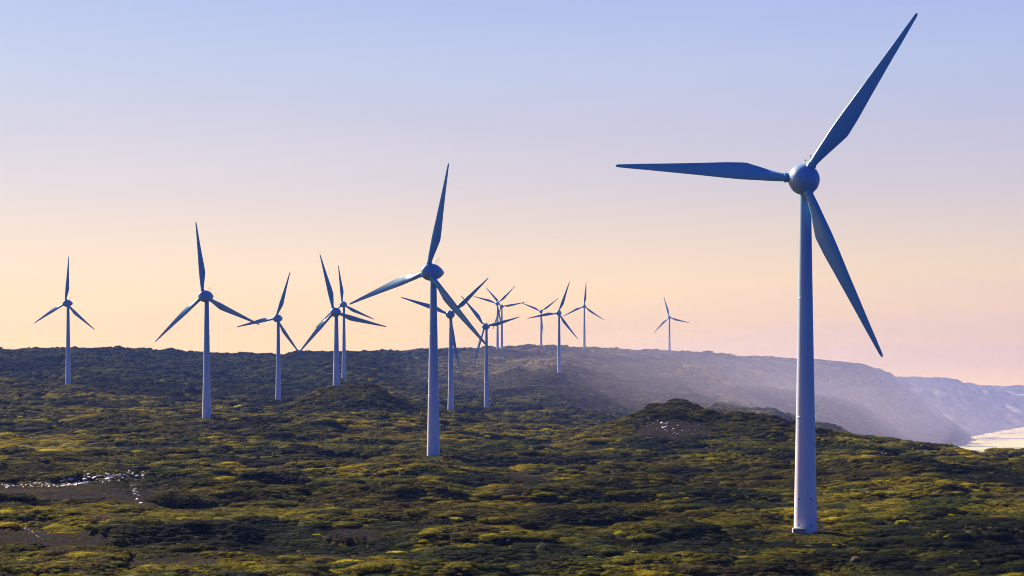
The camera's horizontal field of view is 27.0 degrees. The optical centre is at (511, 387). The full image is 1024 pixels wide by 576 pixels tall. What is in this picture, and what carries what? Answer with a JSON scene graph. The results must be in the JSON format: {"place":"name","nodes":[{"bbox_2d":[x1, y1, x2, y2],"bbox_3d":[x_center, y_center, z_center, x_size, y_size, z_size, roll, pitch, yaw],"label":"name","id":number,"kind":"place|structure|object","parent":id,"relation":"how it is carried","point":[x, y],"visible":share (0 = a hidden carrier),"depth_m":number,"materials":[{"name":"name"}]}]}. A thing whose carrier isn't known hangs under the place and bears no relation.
{"place":"outdoors","nodes":[
{"label":"outdoors","id":0,"kind":"place"},
{"bbox_2d":[0,345,1023,575],"bbox_3d":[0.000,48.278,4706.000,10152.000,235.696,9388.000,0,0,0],"label":"ground","id":1,"kind":"structure","parent":0,"point":[953,410],"depth_m":704.70,"materials":[{"name":"green plant"}]},
{"bbox_2d":[13,427,48,431],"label":"shrub","id":2,"kind":"object","parent":1,"relation":"on","point":[29,429],"visible":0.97,"depth_m":920.48,"materials":[{"name":"green plant"}]},
{"bbox_2d":[38,449,63,451],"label":"shrub","id":3,"kind":"object","parent":1,"relation":"on","point":[49,450],"visible":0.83,"depth_m":711.80,"materials":[{"name":"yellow plant"}]},
{"bbox_2d":[35,256,94,383],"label":"wind turbine","id":4,"kind":"object","parent":1,"relation":"on","point":[67,303],"visible":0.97,"depth_m":1635.16,"materials":[{"name":"paint"}]},
{"bbox_2d":[142,493,157,502],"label":"shrub","id":5,"kind":"object","parent":1,"relation":"on","point":[147,499],"visible":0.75,"depth_m":465.03,"materials":[{"name":"green plant"}]},
{"bbox_2d":[149,484,203,505],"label":"shrub","id":6,"kind":"object","parent":1,"relation":"on","point":[173,496],"visible":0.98,"depth_m":463.60,"materials":[{"name":"green plant"}]},
{"bbox_2d":[196,496,216,507],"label":"shrub","id":7,"kind":"object","parent":1,"relation":"on","point":[207,502],"visible":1,"depth_m":463.52,"materials":[{"name":"green plant"}]},
{"bbox_2d":[155,222,259,417],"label":"wind turbine","id":8,"kind":"object","parent":1,"relation":"on","point":[205,296],"visible":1,"depth_m":1020.25,"materials":[{"name":"paint"}]},
{"bbox_2d":[237,273,301,399],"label":"wind turbine","id":9,"kind":"object","parent":1,"relation":"on","point":[277,318],"visible":0.98,"depth_m":1547.81,"materials":[{"name":"paint"}]},
{"bbox_2d":[297,255,385,385],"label":"wind turbine","id":10,"kind":"object","parent":1,"relation":"on","point":[335,312],"visible":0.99,"depth_m":1269.02,"materials":[{"name":"paint"}]},
{"bbox_2d":[315,265,372,377],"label":"wind turbine","id":11,"kind":"object","parent":1,"relation":"on","point":[343,304],"visible":0.85,"depth_m":1940.32,"materials":[{"name":"paint"}]},
{"bbox_2d":[349,163,488,455],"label":"wind turbine","id":12,"kind":"object","parent":1,"relation":"on","point":[431,272],"visible":0.99,"depth_m":695.54,"materials":[{"name":"paint"}]},
{"bbox_2d":[401,278,487,409],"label":"wind turbine","id":13,"kind":"object","parent":1,"relation":"on","point":[450,314],"visible":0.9,"depth_m":1408.51,"materials":[{"name":"paint"}]},
{"bbox_2d":[445,516,463,520],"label":"shrub","id":14,"kind":"object","parent":1,"relation":"on","point":[454,518],"visible":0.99,"depth_m":424.50,"materials":[{"name":"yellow plant"}]},
{"bbox_2d":[461,296,518,407],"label":"wind turbine","id":15,"kind":"object","parent":1,"relation":"on","point":[485,326],"visible":0.96,"depth_m":1816.02,"materials":[{"name":"paint"}]},
{"bbox_2d":[474,286,514,348],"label":"wind turbine","id":16,"kind":"object","parent":1,"relation":"on","point":[497,327],"visible":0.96,"depth_m":2991.75,"materials":[{"name":"paint"}]},
{"bbox_2d":[487,289,524,348],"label":"wind turbine","id":17,"kind":"object","parent":1,"relation":"on","point":[501,309],"visible":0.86,"depth_m":3062.53,"materials":[{"name":"paint"}]},
{"bbox_2d":[0,344,1023,575],"bbox_3d":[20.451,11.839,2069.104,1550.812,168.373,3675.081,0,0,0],"label":"heath scrub","id":18,"kind":"object","parent":1,"relation":"on","point":[124,396],"visible":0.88,"depth_m":591.82,"materials":[{"name":"green plant"}]},
{"bbox_2d":[522,299,556,345],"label":"wind turbine","id":19,"kind":"object","parent":1,"relation":"on","point":[541,322],"visible":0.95,"depth_m":3452.14,"materials":[{"name":"paint"}]},
{"bbox_2d":[536,542,546,548],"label":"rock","id":20,"kind":"object","parent":1,"relation":"on","point":[541,546],"visible":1,"depth_m":351.69,"materials":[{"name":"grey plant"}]},
{"bbox_2d":[527,281,577,372],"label":"wind turbine","id":21,"kind":"object","parent":1,"relation":"on","point":[558,312],"visible":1,"depth_m":2282.00,"materials":[{"name":"paint"}]},
{"bbox_2d":[562,286,603,348],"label":"wind turbine","id":22,"kind":"object","parent":1,"relation":"on","point":[584,334],"visible":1,"depth_m":3168.46,"materials":[{"name":"paint"}]},
{"bbox_2d":[613,530,625,535],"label":"shrub","id":23,"kind":"object","parent":1,"relation":"on","point":[619,533],"visible":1,"depth_m":374.54,"materials":[{"name":"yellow plant"}]},
{"bbox_2d":[656,298,688,350],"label":"wind turbine","id":24,"kind":"object","parent":1,"relation":"on","point":[669,341],"visible":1,"depth_m":3567.94,"materials":[{"name":"paint"}]},
{"bbox_2d":[616,13,917,532],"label":"wind turbine","id":25,"kind":"object","parent":1,"relation":"on","point":[803,180],"visible":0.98,"depth_m":392.49,"materials":[{"name":"paint"}]},
{"bbox_2d":[850,556,860,561],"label":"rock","id":26,"kind":"object","parent":1,"relation":"on","point":[855,558],"visible":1,"depth_m":337.99,"materials":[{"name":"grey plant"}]},
{"bbox_2d":[870,518,884,524],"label":"shrub","id":27,"kind":"object","parent":1,"relation":"on","point":[878,522],"visible":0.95,"depth_m":421.26,"materials":[{"name":"green plant"}]},
{"bbox_2d":[895,519,909,525],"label":"shrub","id":28,"kind":"object","parent":1,"relation":"on","point":[902,522],"visible":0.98,"depth_m":420.32,"materials":[{"name":"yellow plant"}]},
{"bbox_2d":[0,0,1023,385],"label":"sky","id":29,"kind":"structure","parent":0,"point":[291,133],"materials":[{"name":"blue"}]},
{"bbox_2d":[946,425,1023,451],"bbox_3d":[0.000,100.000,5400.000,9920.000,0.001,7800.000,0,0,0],"label":"sea","id":30,"kind":"structure","parent":0,"point":[1013,438],"depth_m":3954.73,"materials":[{"name":"liquid"}]}
]}

